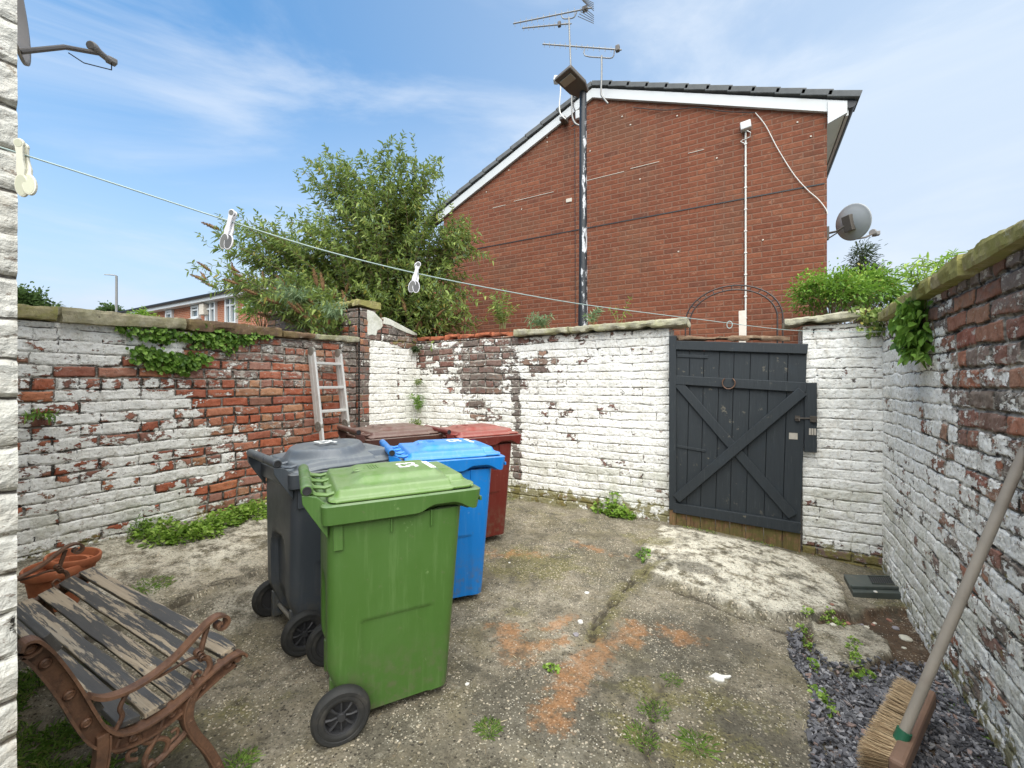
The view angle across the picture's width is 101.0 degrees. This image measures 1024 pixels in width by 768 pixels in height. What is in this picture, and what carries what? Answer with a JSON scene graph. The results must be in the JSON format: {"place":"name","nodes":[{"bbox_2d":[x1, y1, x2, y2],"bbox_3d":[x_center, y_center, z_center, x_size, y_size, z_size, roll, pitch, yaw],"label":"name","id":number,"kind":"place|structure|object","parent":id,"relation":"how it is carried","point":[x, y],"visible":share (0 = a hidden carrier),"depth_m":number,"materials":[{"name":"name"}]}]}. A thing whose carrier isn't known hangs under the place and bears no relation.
{"place":"outdoors","nodes":[
{"label":"outdoors","id":0,"kind":"place"},
{"bbox_2d":[118,255,443,332],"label":"terraced house","id":1,"kind":"structure","parent":0,"point":[219,307],"depth_m":17.02,"materials":[{"name":"red brick"}]},
{"bbox_2d":[165,310,173,317],"bbox_3d":[-15.222,-3.035,18.714,0.745,0.472,0.200,0,0,29],"label":"window","id":2,"kind":"structure","parent":1,"relation":"in","point":[168,313],"depth_m":18.64,"materials":[{"name":"white glass"}]},
{"bbox_2d":[190,305,201,319],"bbox_3d":[-13.221,-2.974,17.596,0.781,0.589,0.200,0,0,29],"label":"window","id":3,"kind":"structure","parent":1,"relation":"in","point":[194,309],"depth_m":17.58,"materials":[{"name":"white glass"}]},
{"bbox_2d":[205,301,217,320],"bbox_3d":[-12.158,-2.850,17.002,0.936,0.999,0.200,0,0,29],"label":"window","id":4,"kind":"structure","parent":1,"relation":"in","point":[213,306],"depth_m":16.98,"materials":[{"name":"white glass"}]},
{"bbox_2d":[224,297,237,322],"bbox_3d":[-10.865,-2.841,16.279,0.916,1.186,0.200,0,0,29],"label":"window","id":5,"kind":"structure","parent":1,"relation":"in","point":[229,316],"depth_m":16.28,"materials":[{"name":"white glass"}]},
{"bbox_2d":[16,496,1007,767],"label":"yard ground","id":6,"kind":"structure","parent":0,"point":[580,706],"depth_m":2.22,"materials":[{"name":"concrete"}]},
{"bbox_2d":[0,0,17,767],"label":"house wall","id":7,"kind":"structure","parent":6,"relation":"on","point":[8,382],"depth_m":0.84,"materials":[{"name":"brick"}]},
{"bbox_2d":[17,0,117,69],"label":"satellite dish","id":8,"kind":"object","parent":7,"relation":"attached to","point":[25,50],"visible":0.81,"depth_m":1.44,"materials":[{"name":"beige metal"}]},
{"bbox_2d":[19,555,89,611],"bbox_3d":[-2.574,1.136,2.386,0.276,0.235,0.276,0,0,29],"label":"plant pot","id":9,"kind":"object","parent":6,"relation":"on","point":[36,586],"visible":0.45,"depth_m":2.29,"materials":[{"name":"ceramic"}]},
{"bbox_2d":[43,547,101,582],"bbox_3d":[-2.549,1.085,2.440,0.240,0.200,0.240,7,-3,29],"label":"plant pot","id":10,"kind":"object","parent":9,"relation":"in","point":[94,554],"visible":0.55,"depth_m":2.44,"materials":[{"name":"ceramic"}]},
{"bbox_2d":[16,664,128,767],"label":"grass","id":11,"kind":"structure","parent":6,"relation":"on","point":[65,731],"depth_m":1.64,"materials":[{"name":"green plant"}]},
{"bbox_2d":[17,542,247,767],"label":"garden bench","id":12,"kind":"object","parent":6,"relation":"on","point":[83,696],"visible":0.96,"depth_m":1.41,"materials":[{"name":"wood"}]},
{"bbox_2d":[125,513,149,538],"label":"weed","id":13,"kind":"object","parent":6,"relation":"on","point":[136,524],"visible":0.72,"depth_m":3.25,"materials":[{"name":"green plant"}]},
{"bbox_2d":[129,575,177,593],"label":"grass tuft","id":14,"kind":"object","parent":6,"relation":"on","point":[154,584],"visible":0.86,"depth_m":2.65,"materials":[{"name":"green plant"}]},
{"bbox_2d":[17,304,359,561],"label":"boundary wall","id":15,"kind":"structure","parent":6,"relation":"on","point":[117,446],"depth_m":3.34,"materials":[{"name":"brick"}]},
{"bbox_2d":[21,408,59,424],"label":"weed","id":16,"kind":"object","parent":15,"relation":"attached to","point":[39,413],"visible":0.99,"depth_m":2.82,"materials":[{"name":"green plant"}]},
{"bbox_2d":[114,324,273,376],"bbox_3d":[-2.701,-0.301,3.711,0.133,0.493,1.224,0,0,29],"label":"creeper","id":17,"kind":"object","parent":15,"relation":"attached to","point":[179,363],"visible":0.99,"depth_m":3.52,"materials":[{"name":"green plant"}]},
{"bbox_2d":[125,497,266,547],"bbox_3d":[-2.512,1.140,3.570,0.563,0.174,1.106,0,0,29],"label":"creeping weed","id":18,"kind":"object","parent":6,"relation":"on","point":[203,526],"visible":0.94,"depth_m":3.38,"materials":[{"name":"green plant"}]},
{"bbox_2d":[223,745,263,767],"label":"grass tuft","id":19,"kind":"object","parent":6,"relation":"on","point":[245,756],"visible":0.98,"depth_m":1.57,"materials":[{"name":"green plant"}]},
{"bbox_2d":[246,438,403,656],"bbox_3d":[-1.102,0.870,2.531,0.580,1.054,0.740,0,0,45],"label":"wheelie bin","id":20,"kind":"object","parent":6,"relation":"on","point":[290,588],"visible":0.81,"depth_m":2.27,"materials":[{"name":"grey plastic"}]},
{"bbox_2d":[308,347,349,440],"bbox_3d":[-1.967,0.407,4.622,0.394,1.619,0.415,0,0,29],"label":"folding ladder","id":21,"kind":"object","parent":6,"relation":"on","point":[318,411],"visible":0.82,"depth_m":4.56,"materials":[{"name":"metal"}]},
{"bbox_2d":[332,299,380,426],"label":"brick pier","id":22,"kind":"structure","parent":6,"relation":"on","point":[355,306],"depth_m":5.22,"materials":[{"name":"brick"}]},
{"bbox_2d":[358,310,416,426],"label":"corner wall","id":23,"kind":"structure","parent":6,"relation":"on","point":[392,368],"depth_m":5.50,"materials":[{"name":"brick"}]},
{"bbox_2d":[298,460,481,747],"bbox_3d":[-0.589,0.896,1.991,0.740,1.020,0.580,0,0,-28],"label":"wheelie bin","id":24,"kind":"object","parent":6,"relation":"on","point":[379,635],"visible":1,"depth_m":1.77,"materials":[{"name":"green plastic"}]},
{"bbox_2d":[337,423,443,445],"bbox_3d":[-1.034,0.852,3.592,0.740,1.020,0.580,0,0,-38],"label":"wheelie bin","id":25,"kind":"object","parent":6,"relation":"on","point":[393,434],"visible":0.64,"depth_m":3.42,"materials":[{"name":"brown plastic"}]},
{"bbox_2d":[379,438,505,597],"bbox_3d":[-0.483,0.892,2.841,0.740,1.020,0.580,0,0,-23],"label":"wheelie bin","id":26,"kind":"object","parent":6,"relation":"on","point":[475,461],"visible":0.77,"depth_m":2.69,"materials":[{"name":"blue plastic"}]},
{"bbox_2d":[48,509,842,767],"bbox_3d":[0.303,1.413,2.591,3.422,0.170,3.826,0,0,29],"label":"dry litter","id":27,"kind":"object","parent":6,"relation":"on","point":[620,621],"visible":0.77,"depth_m":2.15,"materials":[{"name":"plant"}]},
{"bbox_2d":[26,507,904,767],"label":"loose grit","id":28,"kind":"object","parent":6,"relation":"on","point":[570,632],"visible":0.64,"depth_m":2.40,"materials":[{"name":"grey gravel"}]},
{"bbox_2d":[424,423,521,536],"bbox_3d":[-0.364,0.880,3.847,0.740,1.020,0.580,0,0,-34],"label":"wheelie bin","id":29,"kind":"object","parent":6,"relation":"on","point":[501,439],"visible":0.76,"depth_m":3.73,"materials":[{"name":"red plastic"}]},
{"bbox_2d":[472,715,504,740],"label":"grass tuft","id":30,"kind":"object","parent":6,"relation":"on","point":[493,726],"visible":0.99,"depth_m":1.71,"materials":[{"name":"green plant"}]},
{"bbox_2d":[542,662,560,673],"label":"creeping weed","id":31,"kind":"object","parent":6,"relation":"on","point":[557,667],"visible":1,"depth_m":2.07,"materials":[{"name":"green plant"}]},
{"bbox_2d":[416,317,690,521],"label":"boundary wall","id":32,"kind":"structure","parent":6,"relation":"on","point":[583,410],"depth_m":4.72,"materials":[{"name":"brick"}]},
{"bbox_2d":[406,393,423,412],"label":"fern","id":33,"kind":"object","parent":32,"relation":"attached to","point":[416,400],"visible":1,"depth_m":5.67,"materials":[{"name":"green plant"}]},
{"bbox_2d":[409,418,423,425],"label":"fern","id":34,"kind":"object","parent":32,"relation":"attached to","point":[417,422],"visible":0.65,"depth_m":5.67,"materials":[{"name":"green plant"}]},
{"bbox_2d":[411,345,422,352],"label":"fern","id":35,"kind":"object","parent":32,"relation":"attached to","point":[415,349],"visible":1,"depth_m":5.71,"materials":[{"name":"green plant"}]},
{"bbox_2d":[414,379,423,385],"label":"fern","id":36,"kind":"object","parent":32,"relation":"attached to","point":[417,382],"visible":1,"depth_m":5.70,"materials":[{"name":"green plant"}]},
{"bbox_2d":[486,288,519,328],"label":"buddleia seedling","id":37,"kind":"object","parent":32,"relation":"on","point":[501,318],"visible":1,"depth_m":5.28,"materials":[{"name":"green plant"}]},
{"bbox_2d":[524,311,554,328],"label":"buddleia seedling","id":38,"kind":"object","parent":32,"relation":"on","point":[538,322],"visible":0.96,"depth_m":5.01,"materials":[{"name":"green plant"}]},
{"bbox_2d":[582,307,604,324],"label":"buddleia seedling","id":39,"kind":"object","parent":32,"relation":"on","point":[595,312],"visible":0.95,"depth_m":4.72,"materials":[{"name":"green plant"}]},
{"bbox_2d":[608,296,631,322],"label":"buddleia seedling","id":40,"kind":"object","parent":32,"relation":"on","point":[623,312],"visible":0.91,"depth_m":4.57,"materials":[{"name":"green plant"}]},
{"bbox_2d":[604,492,620,509],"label":"weed","id":41,"kind":"object","parent":6,"relation":"on","point":[614,500],"visible":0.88,"depth_m":4.45,"materials":[{"name":"green plant"}]},
{"bbox_2d":[590,501,636,519],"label":"creeping weed","id":42,"kind":"object","parent":6,"relation":"on","point":[617,511],"visible":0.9,"depth_m":4.39,"materials":[{"name":"green plant"}]},
{"bbox_2d":[507,496,773,546],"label":"wall foot weeds","id":43,"kind":"object","parent":6,"relation":"on","point":[700,529],"depth_m":3.97,"materials":[{"name":"green plant"}]},
{"bbox_2d":[623,720,660,755],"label":"grass tuft","id":44,"kind":"object","parent":6,"relation":"on","point":[646,731],"visible":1,"depth_m":1.67,"materials":[{"name":"green plant"}]},
{"bbox_2d":[634,547,650,562],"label":"creeping weed","id":45,"kind":"object","parent":6,"relation":"on","point":[643,554],"visible":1,"depth_m":3.37,"materials":[{"name":"green plant"}]},
{"bbox_2d":[634,698,671,722],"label":"grass tuft","id":46,"kind":"object","parent":6,"relation":"on","point":[650,706],"visible":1,"depth_m":1.81,"materials":[{"name":"green plant"}]},
{"bbox_2d":[660,672,682,687],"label":"grass tuft","id":47,"kind":"object","parent":6,"relation":"on","point":[670,674],"visible":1,"depth_m":1.99,"materials":[{"name":"green plant"}]},
{"bbox_2d":[669,336,676,524],"bbox_3d":[1.586,0.571,4.160,0.065,2.087,0.070,0,0,29],"label":"gate post","id":48,"kind":"object","parent":6,"relation":"on","point":[672,421],"visible":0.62,"depth_m":4.13,"materials":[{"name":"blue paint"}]},
{"bbox_2d":[677,335,789,341],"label":"timber lintel","id":49,"kind":"structure","parent":48,"relation":"attached to","point":[733,338],"depth_m":3.92,"materials":[{"name":"wood"}]},
{"bbox_2d":[673,341,809,551],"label":"wooden gate","id":50,"kind":"structure","parent":48,"relation":"attached to","point":[740,418],"depth_m":3.86,"materials":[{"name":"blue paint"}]},
{"bbox_2d":[671,724,722,761],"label":"grass tuft","id":51,"kind":"object","parent":6,"relation":"on","point":[683,737],"visible":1,"depth_m":1.64,"materials":[{"name":"green plant"}]},
{"bbox_2d":[709,672,730,682],"bbox_3d":[0.993,1.395,2.014,0.094,0.006,0.057,0,0,-32],"label":"torn paper","id":52,"kind":"object","parent":6,"relation":"on","point":[717,677],"visible":1,"depth_m":2.01,"materials":[{"name":"white paper"}]},
{"bbox_2d":[795,605,814,650],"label":"creeping weed","id":53,"kind":"object","parent":6,"relation":"on","point":[809,644],"visible":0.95,"depth_m":2.48,"materials":[{"name":"green plant"}]},
{"bbox_2d":[820,606,846,626],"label":"creeping weed","id":54,"kind":"object","parent":6,"relation":"on","point":[837,622],"visible":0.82,"depth_m":2.62,"materials":[{"name":"green plant"}]},
{"bbox_2d":[844,635,864,668],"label":"creeping weed","id":55,"kind":"object","parent":6,"relation":"on","point":[855,649],"visible":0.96,"depth_m":2.27,"materials":[{"name":"green plant"}]},
{"bbox_2d":[844,574,900,599],"bbox_3d":[2.648,1.468,3.083,0.504,0.073,0.287,0,0,3],"label":"drain cover","id":56,"kind":"object","parent":6,"relation":"on","point":[866,586],"visible":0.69,"depth_m":2.99,"materials":[{"name":"plastic"}]},
{"bbox_2d":[785,627,1006,767],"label":"slate chippings","id":57,"kind":"object","parent":6,"relation":"on","point":[956,738],"visible":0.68,"depth_m":1.84,"materials":[{"name":"grey gravel"}]},
{"bbox_2d":[806,657,819,672],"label":"creeping weed","id":58,"kind":"object","parent":57,"relation":"on","point":[816,665],"visible":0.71,"depth_m":2.19,"materials":[{"name":"green plant"}]},
{"bbox_2d":[807,684,838,717],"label":"creeping weed","id":59,"kind":"object","parent":57,"relation":"on","point":[820,694],"visible":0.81,"depth_m":1.90,"materials":[{"name":"green plant"}]},
{"bbox_2d":[849,663,876,682],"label":"creeping weed","id":60,"kind":"object","parent":57,"relation":"on","point":[861,673],"visible":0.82,"depth_m":2.12,"materials":[{"name":"green plant"}]},
{"bbox_2d":[856,446,1023,767],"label":"broom","id":61,"kind":"object","parent":57,"relation":"on","point":[894,735],"visible":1,"depth_m":1.55,"materials":[{"name":"paint"}]},
{"bbox_2d":[899,634,912,641],"bbox_3d":[2.372,1.532,2.545,0.061,0.025,0.066,0,0,-45],"label":"stone","id":62,"kind":"object","parent":6,"relation":"on","point":[906,638],"visible":1,"depth_m":2.53,"materials":[{"name":"beige stone"}]},
{"bbox_2d":[936,692,1003,765],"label":"wall foot weeds","id":63,"kind":"object","parent":6,"relation":"on","point":[981,735],"depth_m":1.78,"materials":[{"name":"green plant"}]},
{"bbox_2d":[16,0,1023,323],"label":"sky","id":64,"kind":"structure","parent":0,"point":[211,107],"materials":[{"name":"blue"}]},
{"label":"ground","id":65,"kind":"structure","parent":0,"visible":0},
{"bbox_2d":[17,281,70,307],"bbox_3d":[-35.168,-2.987,30.217,6.312,9.285,5.541,0,0,29],"label":"tree","id":66,"kind":"object","parent":65,"relation":"on","point":[27,296],"visible":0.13,"depth_m":29.98,"materials":[{"name":"green plant"}]},
{"bbox_2d":[94,300,124,311],"bbox_3d":[-30.358,-2.336,32.046,2.479,7.974,2.530,0,0,0],"label":"tree","id":67,"kind":"object","parent":65,"relation":"on","point":[107,307],"visible":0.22,"depth_m":31.60,"materials":[{"name":"green plant"}]},
{"bbox_2d":[104,274,117,311],"bbox_3d":[-24.580,-2.516,25.941,0.702,8.431,0.216,0,0,-14],"label":"street lamp","id":68,"kind":"object","parent":65,"relation":"on","point":[116,293],"visible":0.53,"depth_m":25.96,"materials":[{"name":"metal"}]},
{"bbox_2d":[127,306,159,315],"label":"garden shrub","id":69,"kind":"object","parent":65,"relation":"on","point":[142,312],"visible":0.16,"depth_m":15.88,"materials":[{"name":"green plant"}]},
{"bbox_2d":[233,300,271,326],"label":"garden shrub","id":70,"kind":"object","parent":65,"relation":"on","point":[240,312],"visible":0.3,"depth_m":6.52,"materials":[{"name":"green plant"}]},
{"bbox_2d":[265,300,350,334],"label":"garden wall","id":71,"kind":"structure","parent":65,"relation":"on","point":[276,323],"depth_m":6.39,"materials":[{"name":"brick"}]},
{"bbox_2d":[185,129,496,351],"bbox_3d":[-2.306,-1.322,5.970,3.953,4.516,2.396,0,0,-22],"label":"buddleia bush","id":72,"kind":"object","parent":65,"relation":"on","point":[399,240],"visible":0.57,"depth_m":5.80,"materials":[{"name":"green plant"}]},
{"bbox_2d":[274,277,317,306],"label":"buddleia seedling","id":73,"kind":"object","parent":72,"relation":"on","point":[295,297],"visible":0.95,"depth_m":4.95,"materials":[{"name":"green plant"}]},
{"bbox_2d":[312,296,348,319],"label":"buddleia seedling","id":74,"kind":"object","parent":72,"relation":"on","point":[335,313],"visible":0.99,"depth_m":4.75,"materials":[{"name":"green plant"}]},
{"bbox_2d":[555,65,588,325],"bbox_3d":[0.813,-1.153,5.526,0.434,5.707,0.290,0,0,-37],"label":"lamp post","id":75,"kind":"object","parent":65,"relation":"on","point":[570,79],"visible":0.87,"depth_m":5.56,"materials":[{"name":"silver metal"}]},
{"bbox_2d":[422,80,862,343],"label":"brick house","id":76,"kind":"structure","parent":65,"relation":"on","point":[665,212],"depth_m":6.20,"materials":[{"name":"red brick"}]},
{"bbox_2d":[513,0,593,125],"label":"tv aerial","id":77,"kind":"object","parent":76,"relation":"attached to","point":[585,8],"visible":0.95,"depth_m":6.63,"materials":[{"name":"metal"}]},
{"bbox_2d":[522,21,571,30],"bbox_3d":[0.553,-5.821,6.851,0.880,0.333,0.050,0,0,29],"label":"tv aerial","id":78,"kind":"object","parent":77,"relation":"attached to","point":[559,24],"visible":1,"depth_m":6.84,"materials":[{"name":"metal"}]},
{"bbox_2d":[553,75,567,124],"bbox_3d":[0.792,-4.593,6.851,0.230,0.748,0.217,0,0,12],"label":"security camera","id":79,"kind":"object","parent":76,"relation":"attached to","point":[563,120],"visible":0.73,"depth_m":6.79,"materials":[{"name":"white plastic"}]},
{"bbox_2d":[574,128,575,322],"bbox_3d":[1.023,-2.570,6.852,0.020,3.168,0.010,0,0,29],"label":"gable cable","id":80,"kind":"object","parent":76,"relation":"attached to","point":[575,272],"visible":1,"depth_m":6.85,"materials":[{"name":"plastic"}]},
{"bbox_2d":[571,101,578,126],"bbox_3d":[1.029,-4.433,6.814,0.143,0.548,0.060,0,0,29],"label":"cable box","id":81,"kind":"object","parent":76,"relation":"attached to","point":[576,114],"visible":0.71,"depth_m":6.79,"materials":[{"name":"white plastic"}]},
{"bbox_2d":[542,41,621,104],"bbox_3d":[1.060,-4.888,6.567,1.291,1.360,0.060,0,0,29],"label":"tv aerial","id":82,"kind":"object","parent":76,"relation":"attached to","point":[617,49],"visible":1,"depth_m":6.39,"materials":[{"name":"metal"}]},
{"bbox_2d":[633,107,754,112],"bbox_3d":[2.533,-3.891,5.996,1.597,0.586,0.012,0,0,29],"label":"eaves cable","id":83,"kind":"object","parent":76,"relation":"attached to","point":[695,107],"visible":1,"depth_m":5.95,"materials":[{"name":"plastic"}]},
{"bbox_2d":[740,119,750,334],"bbox_3d":[3.122,-2.052,5.644,0.134,2.901,0.090,0,0,29],"label":"pipe","id":84,"kind":"object","parent":76,"relation":"attached to","point":[745,126],"visible":0.96,"depth_m":5.66,"materials":[{"name":"white plastic"}]},
{"bbox_2d":[755,112,827,214],"bbox_3d":[3.573,-2.856,5.426,0.786,1.508,0.011,0,0,29],"label":"loose cable","id":85,"kind":"object","parent":76,"relation":"attached to","point":[789,167],"visible":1,"depth_m":5.43,"materials":[{"name":"white plastic"}]},
{"bbox_2d":[827,203,879,240],"bbox_3d":[4.287,-1.971,5.329,0.733,0.420,0.477,0,0,-42],"label":"satellite dish","id":86,"kind":"object","parent":76,"relation":"attached to","point":[853,221],"visible":0.99,"depth_m":5.11,"materials":[{"name":"grey metal"}]},
{"bbox_2d":[685,285,783,518],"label":"garden arch","id":87,"kind":"structure","parent":65,"relation":"on","point":[768,299],"depth_m":4.23,"materials":[{"name":"metal"}]},
{"bbox_2d":[739,310,745,341],"bbox_3d":[2.282,0.339,4.166,0.082,2.123,0.030,0,0,29],"label":"wooden stake","id":88,"kind":"object","parent":65,"relation":"on","point":[742,321],"visible":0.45,"depth_m":4.16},
{"bbox_2d":[782,310,883,569],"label":"boundary wall","id":89,"kind":"structure","parent":65,"relation":"on","point":[841,505],"depth_m":3.53,"materials":[{"name":"brick"}]},
{"bbox_2d":[804,383,816,452],"bbox_3d":[2.549,0.286,3.606,0.088,0.594,0.078,0,0,29],"label":"latch board","id":90,"kind":"object","parent":89,"relation":"attached to","point":[810,424],"visible":0.99,"depth_m":3.60,"materials":[{"name":"black paint"}]},
{"bbox_2d":[775,257,898,324],"bbox_3d":[3.521,0.137,4.659,1.054,3.026,1.078,0,0,29],"label":"garden shrub","id":91,"kind":"object","parent":65,"relation":"on","point":[836,285],"visible":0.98,"depth_m":4.49,"materials":[{"name":"green plant"}]},
{"bbox_2d":[830,237,897,323],"bbox_3d":[6.663,-0.568,7.964,1.592,4.438,1.310,0,0,-13],"label":"conifer","id":92,"kind":"object","parent":65,"relation":"on","point":[861,259],"visible":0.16,"depth_m":7.91,"materials":[{"name":"green plant"}]},
{"bbox_2d":[824,257,923,322],"bbox_3d":[4.081,0.103,4.882,0.857,3.096,1.002,0,0,-32],"label":"garden shrub","id":93,"kind":"object","parent":65,"relation":"on","point":[901,290],"visible":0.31,"depth_m":4.68,"materials":[{"name":"green plant"}]},
{"bbox_2d":[877,220,1023,767],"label":"boundary wall","id":94,"kind":"structure","parent":65,"relation":"on","point":[953,427],"depth_m":1.94,"materials":[{"name":"brick"}]},
{"bbox_2d":[0,146,883,331],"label":"clothes line","id":95,"kind":"object","parent":94,"relation":"attached to","point":[340,254],"visible":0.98,"depth_m":1.05,"materials":[{"name":"white plastic"}]},
{"bbox_2d":[13,138,37,196],"bbox_3d":[-0.903,-0.399,0.782,0.038,0.103,0.021,-6,1,-6],"label":"clothes peg","id":96,"kind":"object","parent":95,"relation":"attached to","point":[25,183],"visible":1,"depth_m":0.78,"materials":[{"name":"beige plastic"}]},
{"bbox_2d":[219,209,237,249],"bbox_3d":[-0.643,-0.350,0.960,0.033,0.091,0.018,14,1,6],"label":"clothes peg","id":97,"kind":"object","parent":95,"relation":"attached to","point":[226,240],"visible":1,"depth_m":0.96,"materials":[{"name":"white plastic"}]},
{"bbox_2d":[408,262,420,292],"bbox_3d":[-0.275,-0.303,1.203,0.033,0.089,0.018,9,-1,-6],"label":"clothes peg","id":98,"kind":"object","parent":95,"relation":"attached to","point":[414,285],"visible":1,"depth_m":1.20,"materials":[{"name":"white plastic"}]},
{"bbox_2d":[848,302,892,339],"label":"creeper","id":99,"kind":"object","parent":94,"relation":"attached to","point":[868,320],"visible":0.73,"depth_m":3.38,"materials":[{"name":"green plant"}]},
{"bbox_2d":[888,297,934,368],"bbox_3d":[2.401,-0.300,2.545,0.195,0.439,0.554,0,0,29],"label":"creeper","id":100,"kind":"object","parent":94,"relation":"attached to","point":[910,329],"visible":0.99,"depth_m":2.44,"materials":[{"name":"green plant"}]},
{"bbox_2d":[895,254,954,290],"bbox_3d":[2.360,-0.625,2.421,0.298,0.252,0.181,0,0,4],"label":"weed","id":101,"kind":"object","parent":94,"relation":"on","point":[912,281],"visible":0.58,"depth_m":2.41,"materials":[{"name":"green plant"}]},
{"bbox_2d":[895,249,968,275],"bbox_3d":[2.562,-0.680,2.431,0.381,0.206,0.435,0,0,2],"label":"buddleia seedling","id":102,"kind":"object","parent":94,"relation":"on","point":[935,268],"visible":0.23,"depth_m":2.47,"materials":[{"name":"green plant"}]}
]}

